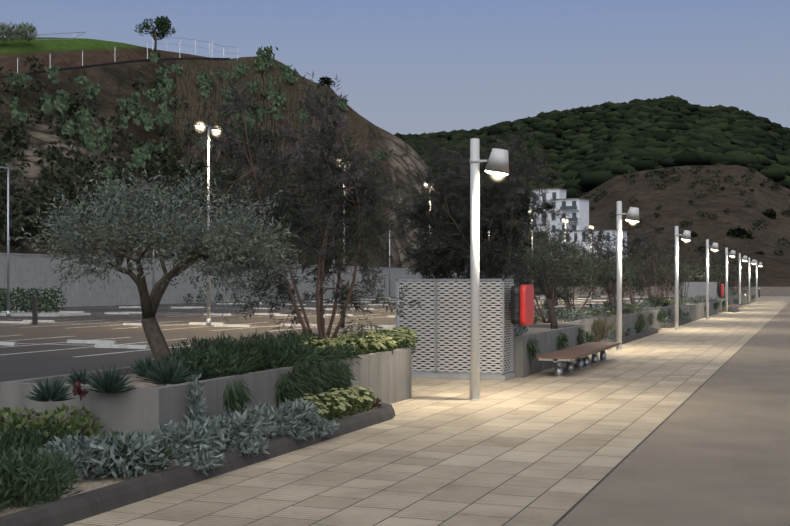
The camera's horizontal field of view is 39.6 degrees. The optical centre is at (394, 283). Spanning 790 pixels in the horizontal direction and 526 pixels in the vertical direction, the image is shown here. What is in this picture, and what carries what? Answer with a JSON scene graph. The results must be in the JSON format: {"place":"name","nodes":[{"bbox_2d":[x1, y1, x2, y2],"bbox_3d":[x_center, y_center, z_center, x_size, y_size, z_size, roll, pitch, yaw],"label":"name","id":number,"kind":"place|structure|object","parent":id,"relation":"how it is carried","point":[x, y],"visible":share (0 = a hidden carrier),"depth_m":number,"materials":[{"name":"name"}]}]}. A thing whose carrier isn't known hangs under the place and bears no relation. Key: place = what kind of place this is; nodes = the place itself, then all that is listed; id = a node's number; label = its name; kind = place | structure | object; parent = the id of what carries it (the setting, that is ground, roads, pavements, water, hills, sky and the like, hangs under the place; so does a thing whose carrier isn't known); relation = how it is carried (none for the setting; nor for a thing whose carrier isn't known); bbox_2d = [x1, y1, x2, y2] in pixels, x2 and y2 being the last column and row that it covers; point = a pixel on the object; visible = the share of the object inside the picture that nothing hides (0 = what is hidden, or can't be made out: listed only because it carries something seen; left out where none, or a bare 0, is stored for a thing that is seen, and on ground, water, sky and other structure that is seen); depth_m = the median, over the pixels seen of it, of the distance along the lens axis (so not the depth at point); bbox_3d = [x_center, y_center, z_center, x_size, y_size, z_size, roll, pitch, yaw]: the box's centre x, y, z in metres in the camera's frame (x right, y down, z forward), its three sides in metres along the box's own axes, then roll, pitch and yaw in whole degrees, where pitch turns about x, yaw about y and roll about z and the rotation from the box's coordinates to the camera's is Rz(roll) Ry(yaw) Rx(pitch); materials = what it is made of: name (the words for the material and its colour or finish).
{"place":"outdoors","nodes":[
{"label":"outdoors","id":0,"kind":"place"},
{"bbox_2d":[7,157,301,367],"bbox_3d":[-2.827,-0.214,14.169,3.440,2.935,3.808,0,0,21],"label":"olive tree","id":1,"kind":"object","parent":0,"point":[237,244],"visible":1,"depth_m":13.61,"materials":[{"name":"green plant"}]},
{"bbox_2d":[0,347,410,458],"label":"planter","id":2,"kind":"object","parent":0,"point":[384,376],"visible":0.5,"depth_m":12.49,"materials":[{"name":"grey concrete"}]},
{"bbox_2d":[0,326,418,509],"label":"planter shrubs","id":3,"kind":"object","parent":2,"relation":"in","point":[34,452],"visible":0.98,"depth_m":12.37,"materials":[{"name":"green plant"}]},
{"bbox_2d":[176,65,421,350],"bbox_3d":[-1.501,-1.279,18.395,4.277,5.028,3.800,0,0,21],"label":"tamarisk","id":4,"kind":"object","parent":2,"relation":"on","point":[355,189],"visible":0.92,"depth_m":17.94,"materials":[{"name":"brown"}]},
{"bbox_2d":[0,37,465,269],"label":"hill","id":5,"kind":"structure","parent":0,"point":[116,81],"depth_m":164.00,"materials":[{"name":"brown soil"}]},
{"bbox_2d":[0,22,37,44],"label":"bush","id":6,"kind":"object","parent":5,"relation":"on","point":[23,32],"visible":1,"depth_m":162.99,"materials":[{"name":"green plant"}]},
{"bbox_2d":[0,32,237,77],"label":"fence","id":7,"kind":"object","parent":5,"relation":"on","point":[112,63],"visible":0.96,"depth_m":169.72,"materials":[{"name":"white metal"}]},
{"bbox_2d":[135,16,175,50],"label":"summit tree","id":8,"kind":"object","parent":5,"relation":"on","point":[161,24],"visible":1,"depth_m":180.58,"materials":[{"name":"green plant"}]},
{"bbox_2d":[0,54,378,244],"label":"hill shrubs","id":9,"kind":"object","parent":5,"relation":"on","point":[22,213],"visible":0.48,"depth_m":126.62,"materials":[{"name":"green plant"}]},
{"bbox_2d":[7,46,386,196],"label":"prickly pears","id":10,"kind":"object","parent":5,"relation":"on","point":[140,155],"visible":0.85,"depth_m":152.66,"materials":[{"name":"green plant"}]},
{"bbox_2d":[316,77,333,97],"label":"tree","id":11,"kind":"object","parent":5,"relation":"on","point":[328,81],"visible":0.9,"depth_m":201.03,"materials":[{"name":"green plant"}]},
{"bbox_2d":[0,293,674,381],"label":"parking asphalt","id":12,"kind":"structure","parent":0,"point":[33,363],"depth_m":47.99,"materials":[{"name":"grey asphalt"}]},
{"bbox_2d":[0,166,9,316],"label":"car park lamp","id":13,"kind":"object","parent":12,"relation":"on","point":[8,289],"visible":1,"depth_m":66.66,"materials":[{"name":"grey metal"}]},
{"bbox_2d":[32,297,37,324],"bbox_3d":[-17.620,1.347,53.702,0.190,1.330,0.190,0,0,21],"label":"ticket post","id":14,"kind":"object","parent":12,"relation":"on","point":[34,310],"visible":1,"depth_m":53.63,"materials":[{"name":"grey plastic"}]},
{"bbox_2d":[0,312,90,316],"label":"island kerb","id":15,"kind":"structure","parent":12,"relation":"on","point":[48,314],"depth_m":68.17,"materials":[{"name":"grey concrete"}]},
{"bbox_2d":[143,187,154,286],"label":"car park lamp","id":16,"kind":"object","parent":12,"relation":"on","point":[154,260],"visible":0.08,"depth_m":81.43,"materials":[{"name":"grey metal"}]},
{"bbox_2d":[0,287,382,312],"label":"hedge shrubs","id":17,"kind":"object","parent":12,"relation":"on","point":[23,301],"visible":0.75,"depth_m":69.46,"materials":[{"name":"green plant"}]},
{"bbox_2d":[196,124,222,326],"bbox_3d":[-8.715,-2.673,51.292,0.320,9.370,2.060,0,0,21],"label":"car park lamp","id":18,"kind":"object","parent":12,"relation":"on","point":[208,321],"visible":0.48,"depth_m":51.23,"materials":[{"name":"white metal"}]},
{"bbox_2d":[323,310,344,327],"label":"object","id":19,"kind":"object","parent":12,"relation":"on","point":[343,325],"visible":0.25,"depth_m":50.68,"materials":[{"name":"grey plastic"}]},
{"bbox_2d":[333,273,334,302],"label":"car park lamp","id":20,"kind":"object","parent":12,"relation":"on","point":[333,284],"visible":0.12,"depth_m":112.30,"materials":[{"name":"grey metal"}]},
{"bbox_2d":[0,296,669,348],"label":"parking line markings","id":21,"kind":"object","parent":12,"relation":"on","point":[105,344],"visible":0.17,"depth_m":54.94,"materials":[{"name":"white paint"}]},
{"bbox_2d":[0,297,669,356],"bbox_3d":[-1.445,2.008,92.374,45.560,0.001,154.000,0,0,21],"label":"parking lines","id":22,"kind":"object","parent":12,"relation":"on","point":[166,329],"visible":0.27,"depth_m":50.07,"materials":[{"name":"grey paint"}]},
{"bbox_2d":[340,160,345,314],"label":"car park lamp","id":23,"kind":"object","parent":12,"relation":"on","point":[344,278],"depth_m":66.20,"materials":[{"name":"grey metal"}]},
{"bbox_2d":[389,224,390,300],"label":"car park lamp","id":24,"kind":"object","parent":12,"relation":"on","point":[389,267],"visible":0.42,"depth_m":127.27,"materials":[{"name":"grey metal"}]},
{"bbox_2d":[0,0,789,134],"label":"sky","id":25,"kind":"structure","parent":0,"point":[413,67],"materials":[{"name":"blue"}]},
{"bbox_2d":[64,297,789,525],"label":"promenade pavers","id":26,"kind":"object","parent":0,"point":[545,448],"visible":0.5,"depth_m":12.96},
{"bbox_2d":[0,319,680,516],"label":"soil","id":27,"kind":"structure","parent":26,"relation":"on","point":[90,484],"depth_m":10.44,"materials":[{"name":"brown soil"}]},
{"bbox_2d":[0,303,742,525],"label":"kerb stones","id":28,"kind":"object","parent":26,"relation":"on","point":[74,508],"visible":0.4,"depth_m":10.58,"materials":[{"name":"concrete"}]},
{"bbox_2d":[395,279,514,380],"bbox_3d":[1.274,0.957,23.465,2.440,2.110,0.840,0,0,21],"label":"enclosure","id":29,"kind":"object","parent":26,"relation":"on","point":[438,321],"visible":0.77,"depth_m":23.10,"materials":[{"name":"metal"}]},
{"bbox_2d":[509,285,533,325],"bbox_3d":[2.616,0.447,22.958,0.430,0.850,0.730,0,0,21],"label":"life buoy cabinet","id":30,"kind":"object","parent":29,"relation":"attached to","point":[521,306],"visible":1,"depth_m":22.66,"materials":[{"name":"red plastic"}]},
{"bbox_2d":[469,138,508,399],"bbox_3d":[1.615,-0.244,18.847,0.702,4.512,0.430,0,0,21],"label":"promenade lamp","id":31,"kind":"object","parent":26,"relation":"on","point":[498,162],"visible":0.88,"depth_m":18.86,"materials":[{"name":"metal"}]},
{"bbox_2d":[510,324,585,377],"bbox_3d":[2.824,1.570,27.127,2.472,0.884,7.053,0,0,21],"label":"planter","id":32,"kind":"object","parent":26,"relation":"on","point":[545,336],"visible":0.31,"depth_m":25.23,"materials":[{"name":"concrete"}]},
{"bbox_2d":[382,120,570,289],"bbox_3d":[1.684,-1.330,25.619,4.530,5.132,3.553,0,0,21],"label":"tamarisk","id":33,"kind":"object","parent":32,"relation":"on","point":[448,254],"visible":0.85,"depth_m":25.24,"materials":[{"name":"brown"}]},
{"bbox_2d":[504,215,607,328],"bbox_3d":[4.213,-0.329,29.726,3.141,3.133,2.742,0,0,21],"label":"olive tree","id":34,"kind":"object","parent":32,"relation":"on","point":[566,264],"visible":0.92,"depth_m":29.47,"materials":[{"name":"green plant"}]},
{"bbox_2d":[536,316,602,340],"bbox_3d":[4.783,1.570,34.164,2.162,0.884,7.503,0,0,21],"label":"planter","id":35,"kind":"object","parent":26,"relation":"on","point":[587,322],"visible":0.06,"depth_m":34.66,"materials":[{"name":"concrete"}]},
{"bbox_2d":[507,217,592,322],"bbox_3d":[4.739,-0.224,34.115,3.583,3.596,3.169,0,0,-33],"label":"tamarisk","id":36,"kind":"object","parent":35,"relation":"in","point":[561,293],"visible":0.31,"depth_m":33.59,"materials":[{"name":"green plant"}]},
{"bbox_2d":[536,342,620,376],"bbox_3d":[4.509,1.787,26.311,0.800,0.450,6.212,0,0,21],"label":"bench","id":37,"kind":"object","parent":26,"relation":"on","point":[580,353],"visible":0.98,"depth_m":25.58,"materials":[{"name":"brown wood"}]},
{"bbox_2d":[556,309,660,339],"bbox_3d":[8.492,1.570,42.918,2.312,0.884,11.503,0,0,21],"label":"planter","id":38,"kind":"object","parent":26,"relation":"on","point":[632,318],"visible":0.29,"depth_m":40.98,"materials":[{"name":"concrete"}]},
{"bbox_2d":[531,230,616,315],"bbox_3d":[5.964,-0.042,38.550,3.022,3.714,3.253,0,0,-42],"label":"tamarisk","id":39,"kind":"object","parent":38,"relation":"on","point":[605,270],"visible":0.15,"depth_m":38.39,"materials":[{"name":"green plant"}]},
{"bbox_2d":[575,245,642,314],"bbox_3d":[8.440,-0.196,43.213,2.745,2.863,2.933,0,0,-8],"label":"olive tree","id":40,"kind":"object","parent":38,"relation":"on","point":[608,289],"visible":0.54,"depth_m":43.08,"materials":[{"name":"green plant"}]},
{"bbox_2d":[581,225,654,307],"bbox_3d":[9.348,-0.659,46.676,3.352,3.802,3.535,0,0,21],"label":"tamarisk","id":41,"kind":"object","parent":38,"relation":"on","point":[635,241],"visible":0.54,"depth_m":46.18,"materials":[{"name":"green plant"}]},
{"bbox_2d":[616,201,638,349],"bbox_3d":[7.040,-0.244,33.206,0.702,4.512,0.430,0,0,21],"label":"promenade lamp","id":42,"kind":"object","parent":26,"relation":"on","point":[632,214],"visible":0.81,"depth_m":33.22,"materials":[{"name":"metal"}]},
{"bbox_2d":[623,304,674,323],"bbox_3d":[12.471,1.570,54.510,2.162,0.884,10.003,0,0,21],"label":"planter","id":43,"kind":"object","parent":26,"relation":"on","point":[669,307],"visible":0.19,"depth_m":54.31,"materials":[{"name":"concrete"}]},
{"bbox_2d":[597,235,663,306],"bbox_3d":[10.972,-0.591,51.254,3.205,3.666,3.736,0,0,10],"label":"tamarisk","id":44,"kind":"object","parent":43,"relation":"on","point":[648,249],"visible":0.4,"depth_m":50.36,"materials":[{"name":"green plant"}]},
{"bbox_2d":[611,230,690,304],"bbox_3d":[13.197,-0.844,56.771,3.522,4.164,3.613,0,0,-39],"label":"tamarisk","id":45,"kind":"object","parent":43,"relation":"on","point":[663,263],"visible":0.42,"depth_m":56.43,"materials":[{"name":"green plant"}]},
{"bbox_2d":[674,226,690,329],"bbox_3d":[12.466,-0.244,47.565,0.702,4.512,0.430,0,0,21],"label":"promenade lamp","id":46,"kind":"object","parent":26,"relation":"on","point":[686,235],"visible":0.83,"depth_m":47.58,"materials":[{"name":"metal"}]},
{"bbox_2d":[671,300,717,320],"bbox_3d":[17.590,1.570,66.205,2.472,0.884,15.503,0,0,21],"label":"planter","id":47,"kind":"object","parent":26,"relation":"on","point":[696,312],"visible":0.33,"depth_m":60.42,"materials":[{"name":"concrete"}]},
{"bbox_2d":[641,235,688,301],"bbox_3d":[14.876,-0.771,61.597,3.129,4.019,4.290,0,0,21],"label":"tamarisk","id":48,"kind":"object","parent":47,"relation":"on","point":[659,269],"visible":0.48,"depth_m":61.74,"materials":[{"name":"green plant"}]},
{"bbox_2d":[652,256,705,303],"bbox_3d":[16.569,-0.205,64.108,2.955,2.882,2.968,0,0,-17],"label":"olive tree","id":49,"kind":"object","parent":47,"relation":"on","point":[688,270],"visible":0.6,"depth_m":63.95,"materials":[{"name":"green plant"}]},
{"bbox_2d":[653,237,707,297],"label":"tamarisk","id":50,"kind":"object","parent":47,"relation":"on","point":[681,284],"visible":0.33,"depth_m":68.92,"materials":[{"name":"green plant"}]},
{"bbox_2d":[680,282,716,299],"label":"enclosure","id":51,"kind":"object","parent":26,"relation":"on","point":[695,289],"visible":0.46,"depth_m":74.46,"materials":[{"name":"metal"}]},
{"bbox_2d":[717,284,723,295],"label":"life buoy cabinet","id":52,"kind":"object","parent":51,"relation":"attached to","point":[720,291],"visible":1,"depth_m":74.00,"materials":[{"name":"red plastic"}]},
{"bbox_2d":[706,239,717,318],"bbox_3d":[17.891,-0.244,61.924,0.702,4.512,0.430,0,0,21],"label":"promenade lamp","id":53,"kind":"object","parent":26,"relation":"on","point":[714,246],"visible":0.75,"depth_m":61.95,"materials":[{"name":"metal"}]},
{"bbox_2d":[717,298,732,312],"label":"planter","id":54,"kind":"object","parent":26,"relation":"on","point":[721,309],"visible":0.25,"depth_m":77.97,"materials":[{"name":"concrete"}]},
{"bbox_2d":[668,249,718,281],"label":"tamarisk","id":55,"kind":"object","parent":54,"relation":"on","point":[703,270],"visible":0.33,"depth_m":79.99,"materials":[{"name":"green plant"}]},
{"bbox_2d":[682,241,732,287],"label":"tamarisk","id":56,"kind":"object","parent":54,"relation":"on","point":[720,257],"visible":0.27,"depth_m":88.28,"materials":[{"name":"green plant"}]},
{"bbox_2d":[690,257,728,281],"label":"olive tree","id":57,"kind":"object","parent":54,"relation":"on","point":[710,273],"visible":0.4,"depth_m":83.81,"materials":[{"name":"green plant"}]},
{"bbox_2d":[725,248,735,311],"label":"promenade lamp","id":58,"kind":"object","parent":26,"relation":"on","point":[732,253],"visible":0.92,"depth_m":76.31,"materials":[{"name":"metal"}]},
{"bbox_2d":[728,304,742,311],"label":"bench","id":59,"kind":"object","parent":26,"relation":"on","point":[734,307],"visible":0.94,"depth_m":78.35,"materials":[{"name":"brown wood"}]},
{"bbox_2d":[739,253,746,307],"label":"promenade lamp","id":60,"kind":"object","parent":26,"relation":"on","point":[744,258],"visible":0.81,"depth_m":90.66,"materials":[{"name":"metal"}]},
{"bbox_2d":[732,294,754,304],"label":"planter","id":61,"kind":"object","parent":26,"relation":"on","point":[744,300],"visible":0.42,"depth_m":104.29,"materials":[{"name":"concrete"}]},
{"bbox_2d":[510,291,755,361],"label":"planter shrubs","id":62,"kind":"object","parent":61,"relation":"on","point":[572,314],"visible":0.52,"depth_m":38.12,"materials":[{"name":"green plant"}]},
{"bbox_2d":[720,267,750,291],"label":"olive tree","id":63,"kind":"object","parent":61,"relation":"on","point":[737,272],"visible":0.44,"depth_m":110.20,"materials":[{"name":"green plant"}]},
{"bbox_2d":[728,252,756,294],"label":"tamarisk","id":64,"kind":"object","parent":61,"relation":"on","point":[746,268],"visible":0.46,"depth_m":118.28,"materials":[{"name":"green plant"}]},
{"bbox_2d":[748,257,755,303],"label":"promenade lamp","id":65,"kind":"object","parent":26,"relation":"on","point":[753,261],"visible":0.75,"depth_m":105.01,"materials":[{"name":"metal"}]},
{"bbox_2d":[756,261,761,301],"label":"promenade lamp","id":66,"kind":"object","parent":26,"relation":"on","point":[760,263],"visible":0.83,"depth_m":119.38,"materials":[{"name":"metal"}]},
{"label":"planter","id":67,"kind":"object","parent":26,"relation":"on","visible":0},
{"bbox_2d":[696,244,736,289],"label":"tamarisk","id":68,"kind":"object","parent":67,"relation":"on","point":[734,263],"visible":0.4,"depth_m":95.98,"materials":[{"name":"green plant"}]},
{"bbox_2d":[696,254,738,290],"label":"tamarisk","id":69,"kind":"object","parent":67,"relation":"on","point":[729,268],"visible":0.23,"depth_m":103.39,"materials":[{"name":"green plant"}]},
{"bbox_2d":[480,165,789,292],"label":"hill","id":70,"kind":"structure","parent":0,"point":[673,198],"depth_m":351.01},
{"bbox_2d":[530,188,565,232],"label":"apartment building","id":71,"kind":"structure","parent":70,"relation":"on","point":[558,193],"depth_m":302.01,"materials":[{"name":"paint"}]},
{"bbox_2d":[549,198,588,255],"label":"apartment block","id":72,"kind":"structure","parent":70,"relation":"on","point":[574,208],"depth_m":292.43,"materials":[{"name":"paint"}]},
{"bbox_2d":[556,229,628,260],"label":"building","id":73,"kind":"structure","parent":70,"relation":"on","point":[574,234],"depth_m":274.26,"materials":[{"name":"paint"}]},
{"bbox_2d":[455,186,776,265],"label":"shrubs","id":74,"kind":"object","parent":70,"relation":"on","point":[736,233],"visible":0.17,"depth_m":308.87,"materials":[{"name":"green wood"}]},
{"bbox_2d":[579,164,789,277],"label":"shrubs","id":75,"kind":"object","parent":70,"relation":"on","point":[776,186],"visible":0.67,"depth_m":386.66,"materials":[{"name":"green plant"}]},
{"bbox_2d":[510,295,789,296],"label":"cross street","id":76,"kind":"structure","parent":0,"point":[674,296],"depth_m":169.36,"materials":[{"name":"grey asphalt"}]},
{"bbox_2d":[716,261,759,293],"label":"tamarisk","id":77,"kind":"object","parent":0,"point":[751,280],"visible":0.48,"depth_m":128.24,"materials":[{"name":"brown"}]},
{"bbox_2d":[724,263,753,290],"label":"tamarisk","id":78,"kind":"object","parent":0,"point":[741,277],"visible":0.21,"depth_m":140.39,"materials":[{"name":"brown"}]},
{"label":"ground","id":79,"kind":"structure","parent":0,"visible":0},
{"bbox_2d":[0,253,522,308],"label":"retaining wall","id":80,"kind":"structure","parent":79,"relation":"on","point":[28,271],"depth_m":101.06,"materials":[{"name":"concrete"}]},
{"bbox_2d":[556,303,789,525],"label":"promenade aggregate","id":81,"kind":"object","parent":79,"relation":"on","point":[714,450],"depth_m":12.45,"materials":[{"name":"grey concrete"}]},
{"bbox_2d":[552,302,789,525],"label":"edge joint","id":82,"kind":"object","parent":81,"relation":"on","point":[589,491],"visible":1,"depth_m":12.79,"materials":[{"name":"concrete"}]},
{"bbox_2d":[558,287,789,295],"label":"wall","id":83,"kind":"structure","parent":79,"relation":"on","point":[774,291],"depth_m":174.95,"materials":[{"name":"grey concrete"}]},
{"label":"hill forest","id":84,"kind":"object","parent":79,"relation":"on","visible":0},
{"bbox_2d":[394,95,789,215],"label":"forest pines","id":85,"kind":"object","parent":84,"relation":"on","point":[588,148],"visible":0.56,"depth_m":634.91,"materials":[{"name":"green plant"}]}
]}

